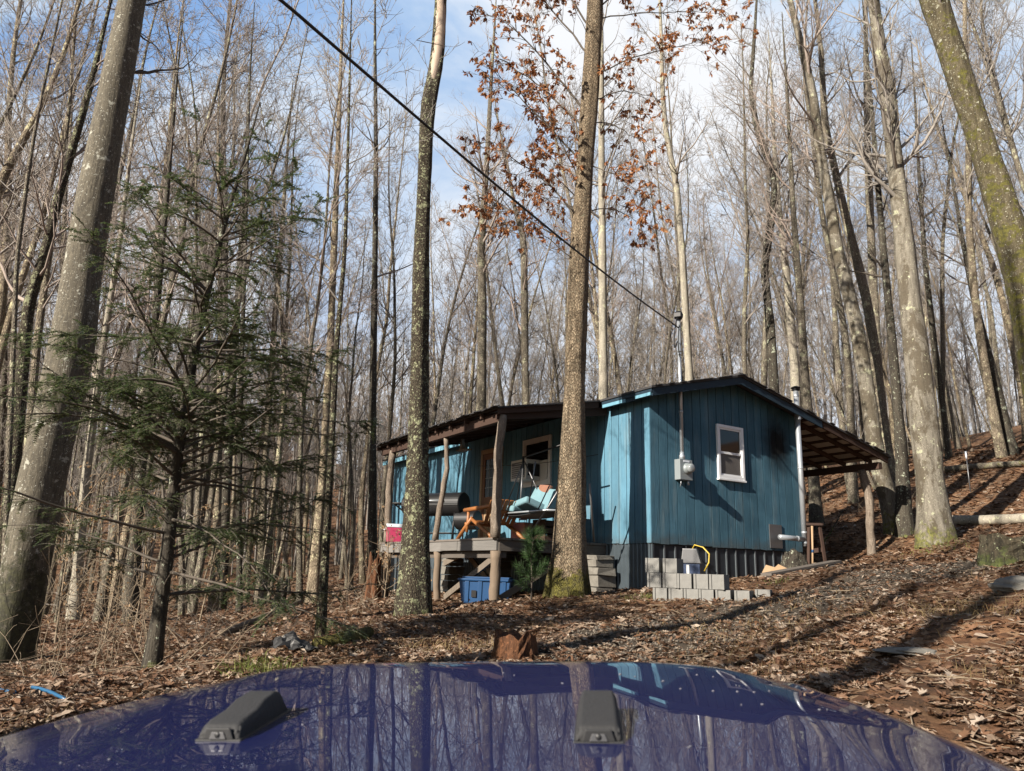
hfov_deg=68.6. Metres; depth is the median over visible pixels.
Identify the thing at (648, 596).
grass tuft
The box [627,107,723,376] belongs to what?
bare tree
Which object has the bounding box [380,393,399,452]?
bare tree
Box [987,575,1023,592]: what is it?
rock
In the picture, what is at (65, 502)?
bare tree
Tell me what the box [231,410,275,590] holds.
bare tree
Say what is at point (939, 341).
bare tree
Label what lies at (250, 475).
bare tree
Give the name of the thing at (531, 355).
bare tree
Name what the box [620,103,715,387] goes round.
bare tree
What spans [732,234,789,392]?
bare tree
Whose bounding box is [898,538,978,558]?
grass tuft
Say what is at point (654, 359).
bare tree
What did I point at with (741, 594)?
concrete block
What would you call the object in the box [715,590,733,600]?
concrete block
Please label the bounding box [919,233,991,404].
bare tree
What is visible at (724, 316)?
bare tree
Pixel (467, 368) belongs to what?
bare tree
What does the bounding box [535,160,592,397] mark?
bare tree
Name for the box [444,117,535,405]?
bare tree
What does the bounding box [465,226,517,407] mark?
bare tree
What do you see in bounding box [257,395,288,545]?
bare tree
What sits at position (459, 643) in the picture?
grass tuft
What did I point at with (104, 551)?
bare tree
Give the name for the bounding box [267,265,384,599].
bare tree
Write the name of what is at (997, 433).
bare tree
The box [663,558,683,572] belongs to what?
concrete block
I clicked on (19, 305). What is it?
bare tree
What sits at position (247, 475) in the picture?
bare tree
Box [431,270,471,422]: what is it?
bare tree
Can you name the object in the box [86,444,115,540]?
bare tree
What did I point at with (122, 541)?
bare tree
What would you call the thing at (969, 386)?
bare tree
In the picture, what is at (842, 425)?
tree
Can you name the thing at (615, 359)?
bare tree
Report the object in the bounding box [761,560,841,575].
plank
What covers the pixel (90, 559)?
bare tree
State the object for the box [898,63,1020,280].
bare tree
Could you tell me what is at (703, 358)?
bare tree
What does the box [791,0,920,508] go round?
tree
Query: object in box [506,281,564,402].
bare tree
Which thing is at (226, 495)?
tree
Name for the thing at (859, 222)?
bare tree
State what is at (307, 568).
bare tree
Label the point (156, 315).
tree
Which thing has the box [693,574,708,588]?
concrete block
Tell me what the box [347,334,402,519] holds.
bare tree
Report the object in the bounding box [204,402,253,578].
bare tree
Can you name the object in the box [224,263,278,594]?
bare tree
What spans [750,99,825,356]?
bare tree
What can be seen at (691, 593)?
concrete block
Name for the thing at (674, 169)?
tree
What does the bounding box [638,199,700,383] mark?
bare tree
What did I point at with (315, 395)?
bare tree
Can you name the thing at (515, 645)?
rotten stump
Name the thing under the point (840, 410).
bare tree
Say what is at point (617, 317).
bare tree
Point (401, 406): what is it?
bare tree
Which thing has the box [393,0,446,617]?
tree
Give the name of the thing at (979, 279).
bare tree
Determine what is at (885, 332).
bare tree
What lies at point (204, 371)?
bare tree
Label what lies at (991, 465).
fallen log
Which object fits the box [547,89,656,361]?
bare tree
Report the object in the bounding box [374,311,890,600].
cabin
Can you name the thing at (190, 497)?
bare tree
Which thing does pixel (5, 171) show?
tree
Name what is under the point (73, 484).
bare tree
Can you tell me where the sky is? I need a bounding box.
[0,0,1023,472]
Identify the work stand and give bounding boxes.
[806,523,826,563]
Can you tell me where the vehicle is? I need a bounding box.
[0,661,1016,770]
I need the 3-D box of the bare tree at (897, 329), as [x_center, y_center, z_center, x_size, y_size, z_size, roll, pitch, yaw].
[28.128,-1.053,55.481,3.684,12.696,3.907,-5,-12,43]
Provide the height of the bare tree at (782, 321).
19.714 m
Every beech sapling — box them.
[44,460,128,642]
[52,423,199,638]
[78,480,173,629]
[172,503,238,620]
[357,505,432,597]
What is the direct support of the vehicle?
on the ground at (990, 639)
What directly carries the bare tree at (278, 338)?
on the ground at (990, 639)
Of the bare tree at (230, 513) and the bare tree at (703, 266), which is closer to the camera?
the bare tree at (230, 513)
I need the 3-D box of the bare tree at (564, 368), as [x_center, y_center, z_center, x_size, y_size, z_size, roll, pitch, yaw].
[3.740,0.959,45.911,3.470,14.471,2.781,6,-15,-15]
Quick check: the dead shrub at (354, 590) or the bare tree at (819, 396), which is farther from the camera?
the bare tree at (819, 396)
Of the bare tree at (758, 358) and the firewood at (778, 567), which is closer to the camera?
the firewood at (778, 567)
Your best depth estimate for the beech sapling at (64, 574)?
10.71 m
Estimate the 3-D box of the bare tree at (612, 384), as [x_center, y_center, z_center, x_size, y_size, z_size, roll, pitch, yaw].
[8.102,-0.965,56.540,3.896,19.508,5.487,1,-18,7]
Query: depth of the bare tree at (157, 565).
44.33 m
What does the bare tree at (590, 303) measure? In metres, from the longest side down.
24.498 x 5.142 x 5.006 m
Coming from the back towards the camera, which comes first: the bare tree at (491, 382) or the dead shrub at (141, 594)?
the bare tree at (491, 382)
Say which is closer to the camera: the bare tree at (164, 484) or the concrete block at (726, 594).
the concrete block at (726, 594)
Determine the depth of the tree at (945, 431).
27.75 m
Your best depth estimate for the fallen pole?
10.26 m
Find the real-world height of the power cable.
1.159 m
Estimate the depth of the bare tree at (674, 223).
32.20 m
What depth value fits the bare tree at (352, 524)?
25.46 m
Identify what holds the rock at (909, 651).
on the ground at (990, 639)
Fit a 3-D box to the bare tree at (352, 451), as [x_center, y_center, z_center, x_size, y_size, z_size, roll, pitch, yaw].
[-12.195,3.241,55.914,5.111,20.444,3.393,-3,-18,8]
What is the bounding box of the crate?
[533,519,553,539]
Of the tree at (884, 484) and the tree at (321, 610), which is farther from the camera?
the tree at (884, 484)
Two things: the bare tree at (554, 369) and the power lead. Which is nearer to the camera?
the power lead
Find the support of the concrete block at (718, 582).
on the concrete block at (726, 594)
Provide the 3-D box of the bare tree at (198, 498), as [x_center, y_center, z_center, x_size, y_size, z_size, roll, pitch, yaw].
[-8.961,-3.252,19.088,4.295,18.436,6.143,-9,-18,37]
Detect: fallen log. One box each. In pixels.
[943,461,1023,471]
[952,513,1023,524]
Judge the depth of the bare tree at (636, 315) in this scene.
31.51 m
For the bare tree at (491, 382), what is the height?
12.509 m
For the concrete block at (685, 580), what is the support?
on the concrete block at (691, 593)
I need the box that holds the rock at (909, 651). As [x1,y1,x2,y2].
[872,647,937,655]
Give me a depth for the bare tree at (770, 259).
27.77 m
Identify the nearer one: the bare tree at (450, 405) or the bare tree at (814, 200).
the bare tree at (450, 405)
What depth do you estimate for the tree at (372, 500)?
19.01 m
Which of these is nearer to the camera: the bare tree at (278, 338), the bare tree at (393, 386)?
the bare tree at (393, 386)
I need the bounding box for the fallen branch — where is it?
[819,510,842,546]
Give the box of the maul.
[811,526,813,562]
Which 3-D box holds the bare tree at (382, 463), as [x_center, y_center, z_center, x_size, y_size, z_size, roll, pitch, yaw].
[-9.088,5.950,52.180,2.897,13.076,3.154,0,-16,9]
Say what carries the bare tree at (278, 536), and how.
on the ground at (990, 639)
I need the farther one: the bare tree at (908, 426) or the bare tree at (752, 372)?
the bare tree at (908, 426)
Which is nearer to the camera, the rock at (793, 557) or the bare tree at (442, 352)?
the rock at (793, 557)
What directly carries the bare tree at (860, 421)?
on the ground at (990, 639)
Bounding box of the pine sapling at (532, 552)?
[513,525,552,600]
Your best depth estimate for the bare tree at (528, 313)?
50.49 m
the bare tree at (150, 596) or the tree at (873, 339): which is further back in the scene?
the bare tree at (150, 596)
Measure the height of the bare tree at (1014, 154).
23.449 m
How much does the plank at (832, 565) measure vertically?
0.314 m
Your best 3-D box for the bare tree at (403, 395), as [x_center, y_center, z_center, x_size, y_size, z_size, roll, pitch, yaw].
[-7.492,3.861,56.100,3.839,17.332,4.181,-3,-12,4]
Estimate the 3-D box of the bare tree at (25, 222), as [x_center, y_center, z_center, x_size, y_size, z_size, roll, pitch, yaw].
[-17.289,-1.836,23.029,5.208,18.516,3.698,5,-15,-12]
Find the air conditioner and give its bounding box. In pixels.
[511,459,547,482]
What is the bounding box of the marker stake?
[965,451,970,491]
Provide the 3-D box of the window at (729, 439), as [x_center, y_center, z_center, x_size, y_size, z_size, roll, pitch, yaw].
[3.997,1.240,13.693,0.716,1.018,0.057,10,-16,-31]
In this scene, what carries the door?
in the cabin
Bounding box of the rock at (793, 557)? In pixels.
[780,548,807,567]
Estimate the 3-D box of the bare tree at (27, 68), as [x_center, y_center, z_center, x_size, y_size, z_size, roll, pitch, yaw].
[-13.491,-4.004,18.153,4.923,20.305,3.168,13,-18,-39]
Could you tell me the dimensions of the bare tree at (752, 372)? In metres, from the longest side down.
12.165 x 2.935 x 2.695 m
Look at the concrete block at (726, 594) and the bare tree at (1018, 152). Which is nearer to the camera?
the concrete block at (726, 594)
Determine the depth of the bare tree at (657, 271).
36.34 m
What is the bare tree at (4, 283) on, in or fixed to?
on the ground at (990, 639)
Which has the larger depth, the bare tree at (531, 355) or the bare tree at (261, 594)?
the bare tree at (531, 355)
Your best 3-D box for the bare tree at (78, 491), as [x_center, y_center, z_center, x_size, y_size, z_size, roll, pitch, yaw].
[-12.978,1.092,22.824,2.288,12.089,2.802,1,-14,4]
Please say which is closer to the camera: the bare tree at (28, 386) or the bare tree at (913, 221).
the bare tree at (913, 221)
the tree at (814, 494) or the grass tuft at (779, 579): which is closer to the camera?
the grass tuft at (779, 579)
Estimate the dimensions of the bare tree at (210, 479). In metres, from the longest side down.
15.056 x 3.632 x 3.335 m
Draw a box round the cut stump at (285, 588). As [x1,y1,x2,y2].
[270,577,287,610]
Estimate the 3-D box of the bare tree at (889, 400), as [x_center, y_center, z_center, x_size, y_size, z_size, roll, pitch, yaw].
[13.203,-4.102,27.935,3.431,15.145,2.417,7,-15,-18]
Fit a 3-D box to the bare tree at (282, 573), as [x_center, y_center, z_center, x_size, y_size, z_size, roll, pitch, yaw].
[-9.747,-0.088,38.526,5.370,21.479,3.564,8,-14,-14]
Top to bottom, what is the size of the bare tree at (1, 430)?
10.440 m
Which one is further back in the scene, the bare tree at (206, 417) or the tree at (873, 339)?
the bare tree at (206, 417)
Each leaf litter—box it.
[615,606,940,655]
[662,584,871,624]
[861,592,1023,628]
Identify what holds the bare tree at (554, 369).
on the ground at (990, 639)
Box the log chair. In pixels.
[456,499,525,538]
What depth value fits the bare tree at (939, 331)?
47.61 m
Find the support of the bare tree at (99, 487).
on the ground at (990, 639)
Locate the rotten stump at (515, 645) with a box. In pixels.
[491,629,537,660]
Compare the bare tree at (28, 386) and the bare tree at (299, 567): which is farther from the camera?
the bare tree at (28, 386)
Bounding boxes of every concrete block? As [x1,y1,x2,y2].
[645,558,662,572]
[647,572,662,587]
[653,587,668,600]
[662,573,676,587]
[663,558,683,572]
[668,588,688,600]
[677,573,693,588]
[684,589,698,600]
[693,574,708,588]
[699,589,714,600]
[709,574,729,589]
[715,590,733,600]
[734,590,753,600]
[755,589,771,596]
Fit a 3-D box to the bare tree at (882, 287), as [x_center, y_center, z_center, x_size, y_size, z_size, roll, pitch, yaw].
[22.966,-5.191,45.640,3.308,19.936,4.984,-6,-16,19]
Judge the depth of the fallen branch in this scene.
17.07 m
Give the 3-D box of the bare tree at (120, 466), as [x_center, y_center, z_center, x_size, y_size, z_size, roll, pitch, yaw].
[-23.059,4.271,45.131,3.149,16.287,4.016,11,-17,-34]
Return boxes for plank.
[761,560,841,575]
[767,564,843,576]
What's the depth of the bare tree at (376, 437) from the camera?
50.91 m
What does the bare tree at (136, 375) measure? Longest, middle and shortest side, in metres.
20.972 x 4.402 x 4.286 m
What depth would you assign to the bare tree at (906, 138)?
54.64 m
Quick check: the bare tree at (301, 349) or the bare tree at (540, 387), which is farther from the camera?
the bare tree at (301, 349)
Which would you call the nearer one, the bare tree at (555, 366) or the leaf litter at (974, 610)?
the leaf litter at (974, 610)
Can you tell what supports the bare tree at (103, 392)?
on the ground at (990, 639)
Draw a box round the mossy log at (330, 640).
[311,626,373,649]
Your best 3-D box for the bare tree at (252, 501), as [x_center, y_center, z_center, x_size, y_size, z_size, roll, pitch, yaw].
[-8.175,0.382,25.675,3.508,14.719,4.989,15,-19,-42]
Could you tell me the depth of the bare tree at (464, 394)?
28.66 m
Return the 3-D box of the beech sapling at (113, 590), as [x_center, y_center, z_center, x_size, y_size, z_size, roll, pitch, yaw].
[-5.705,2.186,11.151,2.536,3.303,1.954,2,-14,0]
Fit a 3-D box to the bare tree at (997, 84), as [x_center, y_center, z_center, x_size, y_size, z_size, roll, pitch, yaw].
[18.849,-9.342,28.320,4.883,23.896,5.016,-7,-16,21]
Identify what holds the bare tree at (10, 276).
on the ground at (990, 639)
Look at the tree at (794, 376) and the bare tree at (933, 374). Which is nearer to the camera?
the tree at (794, 376)
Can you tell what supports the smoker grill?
on the cabin
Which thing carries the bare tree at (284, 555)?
on the ground at (990, 639)
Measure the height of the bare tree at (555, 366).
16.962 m
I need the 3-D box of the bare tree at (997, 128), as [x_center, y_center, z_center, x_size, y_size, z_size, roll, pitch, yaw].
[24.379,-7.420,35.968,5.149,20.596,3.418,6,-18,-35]
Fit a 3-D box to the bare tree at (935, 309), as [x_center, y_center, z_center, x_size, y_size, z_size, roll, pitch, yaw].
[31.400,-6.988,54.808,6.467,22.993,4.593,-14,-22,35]
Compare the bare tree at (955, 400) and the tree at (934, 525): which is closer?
the tree at (934, 525)
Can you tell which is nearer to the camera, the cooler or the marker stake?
the cooler
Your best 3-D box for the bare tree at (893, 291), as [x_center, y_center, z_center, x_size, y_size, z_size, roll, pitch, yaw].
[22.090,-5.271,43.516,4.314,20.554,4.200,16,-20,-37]
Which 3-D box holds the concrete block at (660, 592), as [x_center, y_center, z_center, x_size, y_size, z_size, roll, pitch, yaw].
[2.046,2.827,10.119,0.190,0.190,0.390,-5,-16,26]
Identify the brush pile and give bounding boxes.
[0,545,294,697]
[0,591,270,679]
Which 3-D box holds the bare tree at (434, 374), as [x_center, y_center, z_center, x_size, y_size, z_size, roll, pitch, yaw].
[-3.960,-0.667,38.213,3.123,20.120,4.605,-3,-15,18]
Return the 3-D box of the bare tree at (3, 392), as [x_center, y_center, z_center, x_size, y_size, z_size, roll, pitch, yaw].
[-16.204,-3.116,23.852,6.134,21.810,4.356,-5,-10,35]
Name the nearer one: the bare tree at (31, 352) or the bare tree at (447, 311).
the bare tree at (31, 352)
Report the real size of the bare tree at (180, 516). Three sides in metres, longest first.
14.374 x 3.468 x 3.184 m
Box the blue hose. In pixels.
[30,685,65,698]
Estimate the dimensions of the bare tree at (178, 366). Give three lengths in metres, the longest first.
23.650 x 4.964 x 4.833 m
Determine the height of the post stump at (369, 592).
1.176 m
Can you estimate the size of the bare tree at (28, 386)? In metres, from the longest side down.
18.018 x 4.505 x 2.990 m
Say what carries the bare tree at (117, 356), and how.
on the ground at (990, 639)
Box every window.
[522,434,551,487]
[715,424,746,482]
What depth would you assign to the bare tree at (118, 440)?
38.41 m
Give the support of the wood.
on the ground at (990, 639)
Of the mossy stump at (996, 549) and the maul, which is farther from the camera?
the maul
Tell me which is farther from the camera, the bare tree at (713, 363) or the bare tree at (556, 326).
the bare tree at (556, 326)
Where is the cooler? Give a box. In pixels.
[383,524,401,541]
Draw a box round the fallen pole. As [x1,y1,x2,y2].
[217,600,302,635]
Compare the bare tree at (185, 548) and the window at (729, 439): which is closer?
the window at (729, 439)
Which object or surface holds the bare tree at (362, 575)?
on the ground at (990, 639)
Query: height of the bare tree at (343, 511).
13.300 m
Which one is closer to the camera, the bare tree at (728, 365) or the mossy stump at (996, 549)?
the mossy stump at (996, 549)
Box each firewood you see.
[762,565,774,572]
[771,564,785,570]
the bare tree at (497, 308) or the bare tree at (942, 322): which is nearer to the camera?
the bare tree at (942, 322)
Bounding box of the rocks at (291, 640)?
[270,630,319,652]
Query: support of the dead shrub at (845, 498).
on the ground at (990, 639)
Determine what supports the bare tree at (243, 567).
on the ground at (990, 639)
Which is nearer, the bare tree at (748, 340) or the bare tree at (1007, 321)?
the bare tree at (1007, 321)
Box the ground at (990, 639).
[0,425,1023,770]
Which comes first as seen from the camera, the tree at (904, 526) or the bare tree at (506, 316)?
the tree at (904, 526)
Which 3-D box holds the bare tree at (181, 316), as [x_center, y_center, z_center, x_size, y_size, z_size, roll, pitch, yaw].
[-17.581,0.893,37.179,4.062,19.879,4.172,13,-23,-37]
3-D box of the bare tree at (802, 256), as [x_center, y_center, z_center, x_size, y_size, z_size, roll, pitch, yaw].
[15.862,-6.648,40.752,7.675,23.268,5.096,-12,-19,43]
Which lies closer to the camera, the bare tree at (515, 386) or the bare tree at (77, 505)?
the bare tree at (77, 505)
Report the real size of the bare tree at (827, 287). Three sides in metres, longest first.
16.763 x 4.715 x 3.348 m
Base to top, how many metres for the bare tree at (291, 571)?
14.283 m
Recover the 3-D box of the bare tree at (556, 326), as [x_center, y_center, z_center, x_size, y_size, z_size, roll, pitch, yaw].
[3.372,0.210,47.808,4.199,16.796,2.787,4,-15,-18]
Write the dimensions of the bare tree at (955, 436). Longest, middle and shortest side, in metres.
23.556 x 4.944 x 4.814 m
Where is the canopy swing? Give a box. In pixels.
[501,445,594,541]
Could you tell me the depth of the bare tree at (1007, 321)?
32.68 m
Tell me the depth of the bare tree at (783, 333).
56.33 m
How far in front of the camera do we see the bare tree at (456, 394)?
33.16 m
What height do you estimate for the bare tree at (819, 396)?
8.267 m
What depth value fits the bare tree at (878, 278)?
49.44 m
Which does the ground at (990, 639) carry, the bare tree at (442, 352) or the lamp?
the bare tree at (442, 352)
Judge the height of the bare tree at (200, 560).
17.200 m
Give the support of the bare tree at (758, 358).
on the ground at (990, 639)
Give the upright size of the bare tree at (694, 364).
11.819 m
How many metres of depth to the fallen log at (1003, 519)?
16.03 m
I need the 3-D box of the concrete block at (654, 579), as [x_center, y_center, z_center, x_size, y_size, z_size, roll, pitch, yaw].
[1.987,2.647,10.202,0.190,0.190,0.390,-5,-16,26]
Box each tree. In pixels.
[0,0,102,560]
[0,0,115,270]
[0,0,122,373]
[0,0,130,400]
[0,0,149,256]
[0,0,161,566]
[0,0,215,663]
[0,9,153,615]
[0,16,90,510]
[0,65,70,390]
[0,83,95,391]
[0,95,55,443]
[0,102,395,668]
[0,124,33,360]
[0,153,74,368]
[0,188,74,348]
[0,220,58,394]
[0,275,6,512]
[0,347,43,507]
[1,0,135,452]
[4,272,53,458]
[8,149,144,608]
[9,281,48,456]
[19,243,98,582]
[34,304,77,491]
[39,0,303,504]
[40,76,152,378]
[46,278,120,622]
[49,0,266,609]
[51,418,85,603]
[52,95,216,610]
[52,249,131,612]
[53,354,139,603]
[56,0,324,615]
[64,203,141,599]
[65,74,159,620]
[65,259,148,604]
[72,359,125,597]
[74,249,148,588]
[83,0,285,622]
[83,231,177,589]
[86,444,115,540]
[88,301,138,591]
[95,341,136,544]
[99,0,228,622]
[100,214,210,576]
[103,188,181,508]
[106,356,157,550]
[108,0,287,615]
[108,261,196,592]
[110,0,350,608]
[118,1,299,611]
[125,239,199,430]
[128,277,204,571]
[138,21,261,559]
[141,294,214,588]
[142,379,212,606]
[143,364,202,555]
[151,282,230,585]
[157,0,339,612]
[159,325,252,492]
[175,286,247,498]
[176,74,284,612]
[177,17,292,611]
[184,305,207,409]
[185,441,231,508]
[199,79,341,604]
[201,245,303,508]
[203,2,313,608]
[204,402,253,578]
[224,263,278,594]
[229,81,319,604]
[229,199,322,599]
[230,248,311,593]
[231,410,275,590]
[236,321,322,505]
[242,287,304,582]
[242,304,337,572]
[242,380,259,552]
[249,53,404,595]
[249,243,306,577]
[252,0,462,635]
[255,15,410,604]
[255,258,322,573]
[257,254,328,567]
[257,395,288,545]
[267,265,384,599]
[272,148,366,478]
[272,362,333,574]
[278,205,328,572]
[279,197,393,581]
[280,326,321,579]
[283,0,386,602]
[309,299,400,521]
[311,258,411,578]
[312,272,380,588]
[315,204,395,590]
[327,308,381,561]
[336,0,451,569]
[338,74,443,583]
[342,345,400,563]
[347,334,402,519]
[351,87,452,584]
[356,287,410,486]
[365,382,401,560]
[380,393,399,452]
[381,285,432,494]
[389,333,408,429]
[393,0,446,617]
[398,197,458,414]
[399,134,512,413]
[399,140,531,425]
[418,0,543,410]
[429,269,467,425]
[429,318,468,426]
[429,325,460,422]
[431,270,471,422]
[432,224,492,417]
[438,0,758,597]
[438,346,466,423]
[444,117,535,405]
[444,364,475,421]
[447,327,507,419]
[449,282,508,412]
[450,196,559,403]
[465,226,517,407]
[468,57,565,404]
[475,308,539,405]
[486,354,497,405]
[487,174,574,405]
[488,279,563,404]
[498,208,559,400]
[499,360,531,404]
[503,307,550,403]
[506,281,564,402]
[507,182,594,401]
[512,71,664,394]
[514,0,630,396]
[515,252,568,403]
[517,0,658,399]
[528,194,572,401]
[531,311,565,402]
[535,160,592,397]
[535,265,590,400]
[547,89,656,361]
[554,304,589,399]
[565,130,644,399]
[567,204,644,396]
[588,176,664,395]
[589,248,634,396]
[594,16,728,380]
[607,250,639,396]
[610,220,665,392]
[617,70,688,381]
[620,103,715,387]
[621,0,733,380]
[623,224,677,386]
[623,263,677,387]
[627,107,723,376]
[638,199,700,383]
[658,0,812,374]
[661,287,721,378]
[669,239,717,378]
[673,297,718,381]
[680,110,824,479]
[680,174,759,375]
[683,172,750,357]
[684,187,754,374]
[685,0,840,392]
[696,13,819,385]
[703,252,767,382]
[704,350,725,376]
[707,334,730,375]
[710,207,781,373]
[711,241,779,379]
[712,217,760,374]
[713,168,829,469]
[716,1,832,530]
[717,268,761,381]
[723,1,850,497]
[729,0,894,534]
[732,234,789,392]
[737,210,874,489]
[738,275,781,381]
[741,0,883,503]
[741,64,855,407]
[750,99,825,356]
[753,280,815,389]
[754,35,892,493]
[754,180,834,467]
[756,0,904,485]
[757,212,825,396]
[768,0,991,548]
[772,128,857,398]
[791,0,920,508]
[795,182,911,448]
[800,233,838,422]
[804,167,886,395]
[806,245,862,382]
[807,159,907,433]
[808,354,834,423]
[809,263,858,438]
[812,31,889,463]
[821,0,958,537]
[831,144,888,316]
[836,112,899,456]
[837,73,961,448]
[850,207,897,405]
[854,150,909,454]
[855,164,951,344]
[856,0,945,403]
[862,144,932,392]
[866,35,999,458]
[875,117,935,277]
[875,180,971,446]
[876,102,1018,454]
[878,0,1014,457]
[878,234,903,424]
[881,0,1023,457]
[884,299,902,370]
[885,182,963,436]
[887,206,962,440]
[889,0,1023,441]
[891,192,937,448]
[894,261,992,438]
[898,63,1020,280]
[908,119,1006,392]
[919,0,1023,404]
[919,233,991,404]
[919,246,957,382]
[923,271,959,403]
[926,0,1023,211]
[927,101,1016,440]
[943,0,1023,216]
[945,346,969,441]
[946,49,1023,223]
[955,189,1005,349]
[981,110,1023,213]
[987,189,1023,327]
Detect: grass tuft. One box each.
[193,648,303,676]
[353,629,489,654]
[385,633,493,656]
[620,592,663,600]
[767,575,789,585]
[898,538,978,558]
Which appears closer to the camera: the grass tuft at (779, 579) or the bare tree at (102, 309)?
the grass tuft at (779, 579)
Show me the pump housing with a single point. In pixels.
(692, 561)
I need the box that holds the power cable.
[278,0,678,327]
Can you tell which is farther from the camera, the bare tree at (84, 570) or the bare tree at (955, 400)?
the bare tree at (955, 400)
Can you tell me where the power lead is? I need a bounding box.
[502,454,597,465]
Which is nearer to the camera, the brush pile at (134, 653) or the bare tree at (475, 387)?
the brush pile at (134, 653)
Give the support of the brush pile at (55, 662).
on the ground at (990, 639)
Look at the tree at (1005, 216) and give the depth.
10.19 m
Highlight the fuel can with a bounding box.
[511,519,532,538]
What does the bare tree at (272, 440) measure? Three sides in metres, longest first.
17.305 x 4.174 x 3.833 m
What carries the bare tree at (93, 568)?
on the ground at (990, 639)
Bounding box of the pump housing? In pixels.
[682,544,709,573]
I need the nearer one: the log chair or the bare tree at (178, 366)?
the log chair
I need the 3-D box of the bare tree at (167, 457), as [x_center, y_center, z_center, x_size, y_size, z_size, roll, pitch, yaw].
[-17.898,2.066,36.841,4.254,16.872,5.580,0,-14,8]
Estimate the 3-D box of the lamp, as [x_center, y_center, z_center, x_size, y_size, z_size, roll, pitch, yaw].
[-0.975,1.066,15.361,0.160,0.545,0.370,10,-16,-31]
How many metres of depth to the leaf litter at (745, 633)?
7.23 m
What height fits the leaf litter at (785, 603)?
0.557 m
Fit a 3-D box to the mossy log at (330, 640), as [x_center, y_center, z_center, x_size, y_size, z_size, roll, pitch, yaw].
[-1.560,2.453,7.285,0.283,0.181,1.440,0,-14,8]
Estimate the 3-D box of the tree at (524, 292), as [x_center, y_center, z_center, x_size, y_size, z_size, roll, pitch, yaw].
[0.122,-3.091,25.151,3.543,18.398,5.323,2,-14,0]
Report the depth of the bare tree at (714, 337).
28.12 m
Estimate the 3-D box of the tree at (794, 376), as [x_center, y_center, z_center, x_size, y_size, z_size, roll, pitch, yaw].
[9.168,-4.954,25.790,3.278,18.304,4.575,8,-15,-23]
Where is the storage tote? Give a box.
[458,576,515,602]
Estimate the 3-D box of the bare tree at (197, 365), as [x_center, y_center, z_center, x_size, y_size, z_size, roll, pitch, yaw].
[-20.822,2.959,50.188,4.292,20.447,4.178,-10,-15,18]
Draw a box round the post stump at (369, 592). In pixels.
[364,551,381,599]
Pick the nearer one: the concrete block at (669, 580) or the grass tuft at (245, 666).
the grass tuft at (245, 666)
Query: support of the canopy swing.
on the cabin
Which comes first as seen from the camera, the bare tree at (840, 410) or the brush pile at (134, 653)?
the brush pile at (134, 653)
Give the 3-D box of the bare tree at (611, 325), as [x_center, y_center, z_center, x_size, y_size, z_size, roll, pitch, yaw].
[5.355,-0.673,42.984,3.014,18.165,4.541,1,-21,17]
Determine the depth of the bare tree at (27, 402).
48.19 m
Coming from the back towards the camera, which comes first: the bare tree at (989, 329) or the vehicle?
the bare tree at (989, 329)
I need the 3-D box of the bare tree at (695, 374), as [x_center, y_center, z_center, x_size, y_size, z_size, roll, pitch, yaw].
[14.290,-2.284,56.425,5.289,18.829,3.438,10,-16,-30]
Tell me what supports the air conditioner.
attached to the cabin
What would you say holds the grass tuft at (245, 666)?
on the ground at (990, 639)
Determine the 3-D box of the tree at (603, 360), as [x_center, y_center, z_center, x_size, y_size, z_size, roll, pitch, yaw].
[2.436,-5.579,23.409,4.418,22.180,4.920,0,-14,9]
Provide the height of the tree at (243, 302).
15.020 m
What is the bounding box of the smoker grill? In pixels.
[392,492,482,538]
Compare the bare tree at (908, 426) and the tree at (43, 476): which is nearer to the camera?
the tree at (43, 476)
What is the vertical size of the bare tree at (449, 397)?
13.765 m
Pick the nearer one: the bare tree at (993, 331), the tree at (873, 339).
the tree at (873, 339)
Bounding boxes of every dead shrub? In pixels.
[0,491,339,664]
[55,552,346,646]
[292,545,399,613]
[816,471,915,528]
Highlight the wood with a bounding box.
[0,206,1020,578]
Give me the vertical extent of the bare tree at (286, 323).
19.665 m
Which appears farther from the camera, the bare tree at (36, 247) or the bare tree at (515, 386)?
the bare tree at (515, 386)
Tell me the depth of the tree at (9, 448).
11.99 m
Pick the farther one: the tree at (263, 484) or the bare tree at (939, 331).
the bare tree at (939, 331)
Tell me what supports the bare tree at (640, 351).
on the ground at (990, 639)
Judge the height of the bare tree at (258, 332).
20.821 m
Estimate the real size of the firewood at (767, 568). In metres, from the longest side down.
0.380 x 0.178 x 0.139 m
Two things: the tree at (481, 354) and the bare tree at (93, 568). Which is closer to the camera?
the tree at (481, 354)
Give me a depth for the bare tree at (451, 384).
44.41 m
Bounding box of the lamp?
[456,434,471,451]
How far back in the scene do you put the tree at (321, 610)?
9.77 m
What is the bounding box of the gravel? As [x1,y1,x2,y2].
[389,558,1021,662]
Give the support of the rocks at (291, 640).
on the ground at (990, 639)
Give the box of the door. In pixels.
[480,453,493,537]
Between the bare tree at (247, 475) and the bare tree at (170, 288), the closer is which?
the bare tree at (170, 288)
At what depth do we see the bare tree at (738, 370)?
39.30 m
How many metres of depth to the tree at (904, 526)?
17.26 m
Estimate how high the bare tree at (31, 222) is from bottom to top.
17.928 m
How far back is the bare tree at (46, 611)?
22.12 m
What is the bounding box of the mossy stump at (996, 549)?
[977,533,1023,566]

